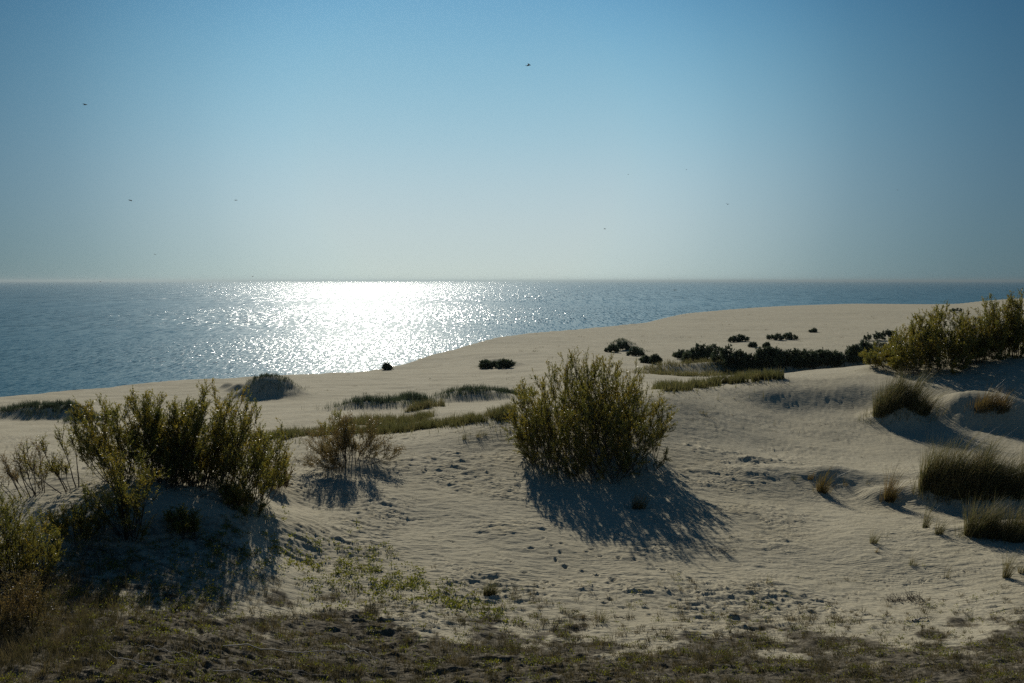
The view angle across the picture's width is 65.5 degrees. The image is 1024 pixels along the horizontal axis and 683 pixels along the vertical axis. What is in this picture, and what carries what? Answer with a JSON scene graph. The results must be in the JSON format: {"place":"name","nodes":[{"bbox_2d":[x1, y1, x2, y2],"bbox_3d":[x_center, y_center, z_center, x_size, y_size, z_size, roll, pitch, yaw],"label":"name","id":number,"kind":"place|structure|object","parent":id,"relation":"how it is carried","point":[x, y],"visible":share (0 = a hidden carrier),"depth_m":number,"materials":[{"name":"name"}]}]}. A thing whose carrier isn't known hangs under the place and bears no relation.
{"place":"outdoors","nodes":[
{"label":"outdoors","id":0,"kind":"place"},
{"bbox_2d":[0,298,1023,682],"bbox_3d":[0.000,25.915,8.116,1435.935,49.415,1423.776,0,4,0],"label":"dune ground","id":1,"kind":"structure","parent":0,"point":[712,484],"depth_m":30.04,"materials":[{"name":"sand"}]},
{"bbox_2d":[0,435,48,498],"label":"willow bush","id":2,"kind":"object","parent":1,"relation":"on","point":[7,469],"visible":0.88,"depth_m":28.12,"materials":[{"name":"green plant"}]},
{"bbox_2d":[0,564,69,637],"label":"willow bush","id":3,"kind":"object","parent":1,"relation":"on","point":[27,604],"visible":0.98,"depth_m":17.80,"materials":[{"name":"green plant"}]},
{"bbox_2d":[0,484,70,586],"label":"willow bush","id":4,"kind":"object","parent":1,"relation":"on","point":[12,549],"visible":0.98,"depth_m":20.91,"materials":[{"name":"green plant"}]},
{"bbox_2d":[16,423,85,493],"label":"willow bush","id":5,"kind":"object","parent":1,"relation":"on","point":[53,467],"visible":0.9,"depth_m":27.44,"materials":[{"name":"green plant"}]},
{"bbox_2d":[0,398,103,421],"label":"marram cap","id":6,"kind":"object","parent":1,"relation":"on","point":[57,404],"visible":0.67,"depth_m":66.21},
{"bbox_2d":[1,464,129,482],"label":"marram belt","id":7,"kind":"object","parent":1,"relation":"on","point":[52,473],"visible":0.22,"depth_m":35.98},
{"bbox_2d":[41,500,103,544],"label":"willow bush","id":8,"kind":"object","parent":1,"relation":"on","point":[83,526],"visible":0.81,"depth_m":23.62,"materials":[{"name":"green plant"}]},
{"bbox_2d":[34,542,122,559],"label":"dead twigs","id":9,"kind":"object","parent":1,"relation":"on","point":[85,550],"visible":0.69,"depth_m":23.15,"materials":[{"name":"wood"}]},
{"bbox_2d":[0,547,168,682],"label":"tall dry grass","id":10,"kind":"structure","parent":1,"relation":"on","point":[78,630],"depth_m":17.73,"materials":[{"name":"plant"}]},
{"bbox_2d":[70,440,169,543],"bbox_3d":[-11.729,4.478,23.929,2.766,3.158,2.392,0,4,0],"label":"willow bush","id":11,"kind":"object","parent":1,"relation":"on","point":[122,500],"visible":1,"depth_m":23.71,"materials":[{"name":"green plant"}]},
{"bbox_2d":[64,385,180,485],"bbox_3d":[-13.283,3.190,27.734,3.870,3.440,3.590,3,5,32],"label":"willow bush","id":12,"kind":"object","parent":1,"relation":"on","point":[93,440],"visible":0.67,"depth_m":27.15,"materials":[{"name":"green plant"}]},
{"bbox_2d":[46,511,241,624],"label":"shaded herbs","id":13,"kind":"object","parent":1,"relation":"on","point":[190,584],"visible":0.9,"depth_m":22.11,"materials":[{"name":"green plant"}]},
{"bbox_2d":[108,652,185,675],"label":"dead branch","id":14,"kind":"object","parent":1,"relation":"on","point":[146,661],"visible":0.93,"depth_m":16.13,"materials":[{"name":"brown wood"}]},
{"bbox_2d":[125,391,211,487],"bbox_3d":[-11.816,3.403,27.734,3.234,3.375,2.776,0,4,0],"label":"willow bush","id":15,"kind":"object","parent":1,"relation":"on","point":[174,420],"visible":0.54,"depth_m":27.23,"materials":[{"name":"green plant"}]},
{"bbox_2d":[144,645,209,656],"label":"dead branch","id":16,"kind":"object","parent":1,"relation":"on","point":[169,651],"visible":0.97,"depth_m":17.04,"materials":[{"name":"brown wood"}]},
{"bbox_2d":[160,502,205,538],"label":"willow bush","id":17,"kind":"object","parent":1,"relation":"on","point":[183,522],"visible":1,"depth_m":24.64,"materials":[{"name":"green plant"}]},
{"bbox_2d":[165,529,263,558],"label":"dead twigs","id":18,"kind":"object","parent":1,"relation":"on","point":[211,541],"visible":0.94,"depth_m":24.56,"materials":[{"name":"wood"}]},
{"bbox_2d":[144,377,295,506],"bbox_3d":[-10.548,3.708,28.250,5.519,4.824,4.730,0,4,0],"label":"willow bush","id":19,"kind":"object","parent":1,"relation":"on","point":[227,440],"visible":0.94,"depth_m":27.48,"materials":[{"name":"green plant"}]},
{"bbox_2d":[218,480,269,522],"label":"willow bush","id":20,"kind":"object","parent":1,"relation":"on","point":[235,495],"visible":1,"depth_m":26.84,"materials":[{"name":"green plant"}]},
{"bbox_2d":[213,668,310,676],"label":"dead branch","id":21,"kind":"object","parent":1,"relation":"on","point":[259,669],"visible":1,"depth_m":16.93,"materials":[{"name":"brown wood"}]},
{"bbox_2d":[219,371,305,396],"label":"marram cap","id":22,"kind":"object","parent":1,"relation":"on","point":[262,375],"visible":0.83,"depth_m":81.19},
{"bbox_2d":[263,458,295,489],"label":"willow bush","id":23,"kind":"object","parent":1,"relation":"on","point":[286,484],"visible":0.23,"depth_m":32.50,"materials":[{"name":"green plant"}]},
{"bbox_2d":[223,644,364,654],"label":"dead branch","id":24,"kind":"object","parent":1,"relation":"on","point":[292,651],"visible":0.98,"depth_m":18.51,"materials":[{"name":"brown wood"}]},
{"bbox_2d":[312,408,349,451],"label":"willow bush","id":25,"kind":"object","parent":1,"relation":"on","point":[330,422],"visible":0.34,"depth_m":39.62,"materials":[{"name":"green plant"}]},
{"bbox_2d":[169,506,525,630],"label":"creeping plants","id":26,"kind":"object","parent":1,"relation":"on","point":[405,584],"visible":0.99,"depth_m":24.78,"materials":[{"name":"green plant"}]},
{"bbox_2d":[293,410,405,476],"bbox_3d":[-7.388,4.611,36.782,5.074,2.940,4.380,0,4,0],"label":"willow bush","id":27,"kind":"object","parent":1,"relation":"on","point":[344,441],"visible":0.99,"depth_m":36.22,"materials":[{"name":"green plant"}]},
{"bbox_2d":[341,643,383,661],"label":"dead branch","id":28,"kind":"object","parent":1,"relation":"on","point":[360,650],"visible":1,"depth_m":19.05,"materials":[{"name":"brown wood"}]},
{"bbox_2d":[301,390,449,409],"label":"marram cap","id":29,"kind":"object","parent":1,"relation":"on","point":[416,396],"visible":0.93,"depth_m":66.86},
{"bbox_2d":[381,361,393,369],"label":"dune shrub","id":30,"kind":"object","parent":1,"relation":"on","point":[387,366],"visible":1,"depth_m":122.22,"materials":[{"name":"green plant"}]},
{"bbox_2d":[342,406,437,425],"bbox_3d":[-8.581,5.187,54.275,6.305,1.494,11.770,0,4,0],"label":"marram belt","id":31,"kind":"object","parent":1,"relation":"on","point":[389,417],"visible":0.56,"depth_m":54.22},
{"bbox_2d":[263,401,520,452],"bbox_3d":[-6.931,4.642,45.490,16.215,2.798,11.326,1,4,9],"label":"marram belt","id":32,"kind":"object","parent":1,"relation":"on","point":[498,414],"visible":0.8,"depth_m":46.03,"materials":[{"name":"plant"}]},
{"bbox_2d":[401,397,444,411],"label":"marram belt","id":33,"kind":"object","parent":1,"relation":"on","point":[416,406],"visible":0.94,"depth_m":65.79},
{"bbox_2d":[424,382,527,401],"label":"marram cap","id":34,"kind":"object","parent":1,"relation":"on","point":[485,389],"visible":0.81,"depth_m":74.07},
{"bbox_2d":[477,359,495,368],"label":"dune shrub","id":35,"kind":"object","parent":1,"relation":"on","point":[485,364],"visible":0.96,"depth_m":115.13,"materials":[{"name":"green plant"}]},
{"bbox_2d":[478,576,502,595],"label":"marram tuft","id":36,"kind":"object","parent":1,"relation":"on","point":[489,592],"visible":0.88,"depth_m":24.62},
{"bbox_2d":[494,358,515,368],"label":"dune shrub","id":37,"kind":"object","parent":1,"relation":"on","point":[503,363],"visible":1,"depth_m":114.10,"materials":[{"name":"green plant"}]},
{"bbox_2d":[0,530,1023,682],"bbox_3d":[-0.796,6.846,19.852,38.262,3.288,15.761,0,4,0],"label":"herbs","id":38,"kind":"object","parent":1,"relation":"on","point":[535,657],"visible":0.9,"depth_m":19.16,"materials":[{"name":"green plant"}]},
{"bbox_2d":[501,345,678,484],"bbox_3d":[3.694,3.159,38.196,8.630,6.012,8.195,0,4,0],"label":"willow bush","id":39,"kind":"object","parent":1,"relation":"on","point":[599,413],"visible":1,"depth_m":36.99,"materials":[{"name":"green plant"}]},
{"bbox_2d":[594,604,610,622],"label":"marram tuft","id":40,"kind":"object","parent":1,"relation":"on","point":[601,615],"visible":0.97,"depth_m":22.61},
{"bbox_2d":[604,343,620,351],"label":"dune shrub","id":41,"kind":"object","parent":1,"relation":"on","point":[612,347],"visible":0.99,"depth_m":146.48,"materials":[{"name":"green plant"}]},
{"bbox_2d":[617,341,630,349],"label":"dune shrub","id":42,"kind":"object","parent":1,"relation":"on","point":[625,345],"visible":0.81,"depth_m":151.63,"materials":[{"name":"green plant"}]},
{"bbox_2d":[607,337,650,351],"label":"marram cap","id":43,"kind":"object","parent":1,"relation":"on","point":[622,338],"visible":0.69,"depth_m":168.90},
{"bbox_2d":[626,346,644,355],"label":"dune shrub","id":44,"kind":"object","parent":1,"relation":"on","point":[635,351],"visible":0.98,"depth_m":139.70,"materials":[{"name":"green plant"}]},
{"bbox_2d":[623,491,654,510],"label":"marram tuft","id":45,"kind":"object","parent":1,"relation":"on","point":[634,504],"visible":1,"depth_m":32.53,"materials":[{"name":"green plant"}]},
{"bbox_2d":[638,354,650,363],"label":"dune shrub","id":46,"kind":"object","parent":1,"relation":"on","point":[644,358],"visible":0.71,"depth_m":118.55,"materials":[{"name":"green plant"}]},
{"bbox_2d":[286,314,1012,606],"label":"scattered sprigs","id":47,"kind":"object","parent":1,"relation":"on","point":[695,420],"visible":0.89,"depth_m":50.77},
{"bbox_2d":[648,353,662,363],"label":"dune shrub","id":48,"kind":"object","parent":1,"relation":"on","point":[654,358],"visible":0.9,"depth_m":117.04,"materials":[{"name":"green plant"}]},
{"bbox_2d":[612,356,739,373],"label":"marram cap","id":49,"kind":"object","parent":1,"relation":"on","point":[676,364],"visible":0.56,"depth_m":98.28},
{"bbox_2d":[672,349,684,358],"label":"belt shrub","id":50,"kind":"object","parent":1,"relation":"on","point":[678,354],"visible":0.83,"depth_m":135.11,"materials":[{"name":"green plant"}]},
{"bbox_2d":[681,350,699,362],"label":"belt shrub","id":51,"kind":"object","parent":1,"relation":"on","point":[687,354],"visible":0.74,"depth_m":119.06,"materials":[{"name":"green plant"}]},
{"bbox_2d":[685,343,705,361],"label":"belt shrub","id":52,"kind":"object","parent":1,"relation":"on","point":[698,347],"visible":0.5,"depth_m":119.75,"materials":[{"name":"green plant"}]},
{"bbox_2d":[647,359,746,376],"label":"marram belt","id":53,"kind":"object","parent":1,"relation":"on","point":[688,373],"visible":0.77,"depth_m":92.48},
{"bbox_2d":[698,344,720,361],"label":"belt shrub","id":54,"kind":"object","parent":1,"relation":"on","point":[708,350],"visible":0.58,"depth_m":118.86,"materials":[{"name":"green plant"}]},
{"bbox_2d":[648,367,789,400],"bbox_3d":[13.861,2.779,55.498,14.151,2.134,9.433,-2,5,-27],"label":"marram belt","id":55,"kind":"object","parent":1,"relation":"on","point":[756,375],"visible":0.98,"depth_m":55.16,"materials":[{"name":"plant"}]},
{"bbox_2d":[709,343,734,362],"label":"belt shrub","id":56,"kind":"object","parent":1,"relation":"on","point":[725,351],"visible":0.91,"depth_m":99.28,"materials":[{"name":"green plant"}]},
{"bbox_2d":[720,348,746,368],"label":"belt shrub","id":57,"kind":"object","parent":1,"relation":"on","point":[733,358],"visible":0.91,"depth_m":98.17,"materials":[{"name":"green plant"}]},
{"bbox_2d":[726,335,740,341],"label":"dune shrub","id":58,"kind":"object","parent":1,"relation":"on","point":[733,338],"visible":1,"depth_m":184.25,"materials":[{"name":"green plant"}]},
{"bbox_2d":[736,334,749,341],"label":"dune shrub","id":59,"kind":"object","parent":1,"relation":"on","point":[741,337],"visible":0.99,"depth_m":184.77,"materials":[{"name":"green plant"}]},
{"bbox_2d":[735,349,752,367],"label":"belt shrub","id":60,"kind":"object","parent":1,"relation":"on","point":[748,357],"visible":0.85,"depth_m":98.13,"materials":[{"name":"green plant"}]},
{"bbox_2d":[747,341,757,346],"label":"dune shrub","id":61,"kind":"object","parent":1,"relation":"on","point":[752,344],"visible":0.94,"depth_m":159.99,"materials":[{"name":"green plant"}]},
{"bbox_2d":[751,346,764,367],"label":"belt shrub","id":62,"kind":"object","parent":1,"relation":"on","point":[756,360],"visible":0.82,"depth_m":97.63,"materials":[{"name":"green plant"}]},
{"bbox_2d":[756,346,775,367],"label":"belt shrub","id":63,"kind":"object","parent":1,"relation":"on","point":[766,359],"visible":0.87,"depth_m":97.39,"materials":[{"name":"green plant"}]},
{"bbox_2d":[762,342,770,347],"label":"dune shrub","id":64,"kind":"object","parent":1,"relation":"on","point":[766,344],"visible":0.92,"depth_m":159.16,"materials":[{"name":"green plant"}]},
{"bbox_2d":[764,346,786,368],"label":"belt shrub","id":65,"kind":"object","parent":1,"relation":"on","point":[780,359],"visible":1,"depth_m":96.63,"materials":[{"name":"green plant"}]},
{"bbox_2d":[766,333,784,339],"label":"dune shrub","id":66,"kind":"object","parent":1,"relation":"on","point":[779,336],"visible":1,"depth_m":188.55,"materials":[{"name":"green plant"}]},
{"bbox_2d":[686,350,883,372],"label":"marram cap","id":67,"kind":"object","parent":1,"relation":"on","point":[770,364],"visible":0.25,"depth_m":97.23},
{"bbox_2d":[783,332,797,339],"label":"dune shrub","id":68,"kind":"object","parent":1,"relation":"on","point":[790,335],"visible":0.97,"depth_m":190.82,"materials":[{"name":"green plant"}]},
{"bbox_2d":[782,348,799,367],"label":"belt shrub","id":69,"kind":"object","parent":1,"relation":"on","point":[789,356],"visible":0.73,"depth_m":96.87,"materials":[{"name":"green plant"}]},
{"bbox_2d":[791,347,811,366],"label":"belt shrub","id":70,"kind":"object","parent":1,"relation":"on","point":[799,357],"visible":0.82,"depth_m":96.65,"materials":[{"name":"green plant"}]},
{"bbox_2d":[802,349,822,367],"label":"belt shrub","id":71,"kind":"object","parent":1,"relation":"on","point":[813,358],"visible":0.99,"depth_m":95.96,"materials":[{"name":"green plant"}]},
{"bbox_2d":[809,327,817,332],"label":"dune shrub","id":72,"kind":"object","parent":1,"relation":"on","point":[813,330],"visible":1,"depth_m":217.10,"materials":[{"name":"green plant"}]},
{"bbox_2d":[815,347,834,365],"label":"belt shrub","id":73,"kind":"object","parent":1,"relation":"on","point":[826,355],"visible":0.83,"depth_m":96.42,"materials":[{"name":"green plant"}]},
{"bbox_2d":[812,462,841,493],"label":"marram tuft","id":74,"kind":"object","parent":1,"relation":"on","point":[823,486],"visible":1,"depth_m":36.42,"materials":[{"name":"green plant"}]},
{"bbox_2d":[827,349,845,366],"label":"belt shrub","id":75,"kind":"object","parent":1,"relation":"on","point":[838,358],"visible":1,"depth_m":96.21,"materials":[{"name":"green plant"}]},
{"bbox_2d":[839,344,863,363],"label":"belt shrub","id":76,"kind":"object","parent":1,"relation":"on","point":[852,352],"visible":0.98,"depth_m":97.22,"materials":[{"name":"green plant"}]},
{"bbox_2d":[859,338,876,361],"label":"belt shrub","id":77,"kind":"object","parent":1,"relation":"on","point":[866,344],"visible":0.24,"depth_m":97.66,"materials":[{"name":"green plant"}]},
{"bbox_2d":[863,331,885,340],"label":"dune shrub","id":78,"kind":"object","parent":1,"relation":"on","point":[877,335],"visible":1,"depth_m":186.30,"materials":[{"name":"green plant"}]},
{"bbox_2d":[869,527,882,543],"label":"marram tuft","id":79,"kind":"object","parent":1,"relation":"on","point":[872,540],"visible":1,"depth_m":29.42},
{"bbox_2d":[873,339,888,347],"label":"belt shrub","id":80,"kind":"object","parent":1,"relation":"on","point":[880,344],"visible":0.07,"depth_m":121.66,"materials":[{"name":"green plant"}]},
{"bbox_2d":[859,341,912,369],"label":"willow bush","id":81,"kind":"object","parent":1,"relation":"on","point":[877,360],"visible":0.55,"depth_m":58.47,"materials":[{"name":"green plant"}]},
{"bbox_2d":[880,329,894,336],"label":"dune shrub","id":82,"kind":"object","parent":1,"relation":"on","point":[888,333],"visible":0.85,"depth_m":199.95,"materials":[{"name":"green plant"}]},
{"bbox_2d":[858,367,933,423],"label":"marram tuft","id":83,"kind":"object","parent":1,"relation":"on","point":[888,398],"visible":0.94,"depth_m":48.29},
{"bbox_2d":[879,456,916,503],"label":"marram tuft","id":84,"kind":"object","parent":1,"relation":"on","point":[890,495],"visible":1,"depth_m":35.13,"materials":[{"name":"green plant"}]},
{"bbox_2d":[877,591,928,603],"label":"dead twigs","id":85,"kind":"object","parent":1,"relation":"on","point":[909,598],"visible":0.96,"depth_m":24.97,"materials":[{"name":"wood"}]},
{"bbox_2d":[908,555,917,565],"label":"marram tuft","id":86,"kind":"object","parent":1,"relation":"on","point":[911,562],"visible":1,"depth_m":27.53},
{"bbox_2d":[887,358,949,421],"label":"marram tuft","id":87,"kind":"object","parent":1,"relation":"on","point":[926,402],"visible":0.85,"depth_m":48.07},
{"bbox_2d":[912,617,928,621],"bbox_3d":[11.776,8.006,22.950,0.607,0.125,0.088,-1,5,-18],"label":"driftwood stick","id":88,"kind":"object","parent":1,"relation":"on","point":[918,619],"visible":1,"depth_m":22.91,"materials":[{"name":"grey wood"}]},
{"bbox_2d":[920,501,943,527],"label":"marram tuft","id":89,"kind":"object","parent":1,"relation":"on","point":[926,524],"visible":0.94,"depth_m":31.25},
{"bbox_2d":[907,426,963,494],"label":"marram tuft","id":90,"kind":"object","parent":1,"relation":"on","point":[925,475],"visible":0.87,"depth_m":35.08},
{"bbox_2d":[881,300,994,375],"bbox_3d":[30.157,-0.124,56.518,7.481,5.738,6.027,0,4,0],"label":"willow bush","id":91,"kind":"object","parent":1,"relation":"on","point":[932,343],"visible":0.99,"depth_m":55.82,"materials":[{"name":"green plant"}]},
{"bbox_2d":[932,517,949,534],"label":"marram tuft","id":92,"kind":"object","parent":1,"relation":"on","point":[940,531],"visible":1,"depth_m":30.23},
{"bbox_2d":[918,429,1003,502],"bbox_3d":[19.683,5.123,34.389,3.915,3.935,3.484,4,6,45],"label":"marram tuft","id":93,"kind":"object","parent":1,"relation":"on","point":[943,481],"visible":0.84,"depth_m":34.74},
{"bbox_2d":[936,427,1022,506],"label":"marram tuft","id":94,"kind":"object","parent":1,"relation":"on","point":[967,478],"visible":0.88,"depth_m":34.34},
{"bbox_2d":[963,383,1006,417],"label":"marram tuft","id":95,"kind":"object","parent":1,"relation":"on","point":[986,402],"visible":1,"depth_m":47.29,"materials":[{"name":"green plant"}]},
{"bbox_2d":[947,294,1023,363],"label":"willow bush","id":96,"kind":"object","parent":1,"relation":"on","point":[987,322],"visible":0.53,"depth_m":55.73,"materials":[{"name":"green plant"}]},
{"bbox_2d":[953,488,1022,540],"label":"marram tuft","id":97,"kind":"object","parent":1,"relation":"on","point":[973,528],"visible":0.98,"depth_m":29.82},
{"bbox_2d":[959,431,1023,505],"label":"marram tuft","id":98,"kind":"object","parent":1,"relation":"on","point":[988,486],"visible":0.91,"depth_m":33.99,"materials":[{"name":"plant"}]},
{"bbox_2d":[979,491,1022,540],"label":"marram tuft","id":99,"kind":"object","parent":1,"relation":"on","point":[989,534],"visible":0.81,"depth_m":29.66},
{"bbox_2d":[981,386,1022,419],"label":"marram tuft","id":100,"kind":"object","parent":1,"relation":"on","point":[1006,407],"visible":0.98,"depth_m":47.10,"materials":[{"name":"green plant"}]},
{"bbox_2d":[989,448,1023,500],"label":"marram tuft","id":101,"kind":"object","parent":1,"relation":"on","point":[1008,487],"visible":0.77,"depth_m":33.85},
{"bbox_2d":[990,288,1023,358],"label":"willow bush","id":102,"kind":"object","parent":1,"relation":"on","point":[1020,322],"visible":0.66,"depth_m":55.95,"materials":[{"name":"green plant"}]},
{"bbox_2d":[992,486,1023,543],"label":"marram tuft","id":103,"kind":"object","parent":1,"relation":"on","point":[1014,534],"visible":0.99,"depth_m":29.32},
{"bbox_2d":[1001,548,1022,577],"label":"marram tuft","id":104,"kind":"object","parent":1,"relation":"on","point":[1005,574],"visible":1,"depth_m":25.95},
{"bbox_2d":[1004,437,1023,502],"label":"marram tuft","id":105,"kind":"object","parent":1,"relation":"on","point":[1018,492],"visible":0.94,"depth_m":33.69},
{"bbox_2d":[1017,562,1023,573],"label":"marram tuft","id":106,"kind":"object","parent":1,"relation":"on","point":[1022,571],"visible":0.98,"depth_m":26.21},
{"bbox_2d":[0,281,1023,396],"bbox_3d":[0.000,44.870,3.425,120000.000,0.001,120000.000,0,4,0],"label":"sea water","id":107,"kind":"structure","parent":0,"point":[56,336],"depth_m":1032.90,"materials":[{"name":"teal liquid"}]},
{"bbox_2d":[0,522,1023,682],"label":"dry grass","id":108,"kind":"structure","parent":0,"point":[461,662],"depth_m":19.25,"materials":[{"name":"plant"}]},
{"bbox_2d":[0,0,1023,280],"label":"sky","id":109,"kind":"structure","parent":0,"point":[264,140],"materials":[{"name":"blue"}]},
{"bbox_2d":[703,545,734,553],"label":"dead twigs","id":110,"kind":"object","parent":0,"point":[719,550],"visible":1,"depth_m":28.98,"materials":[{"name":"wood"}]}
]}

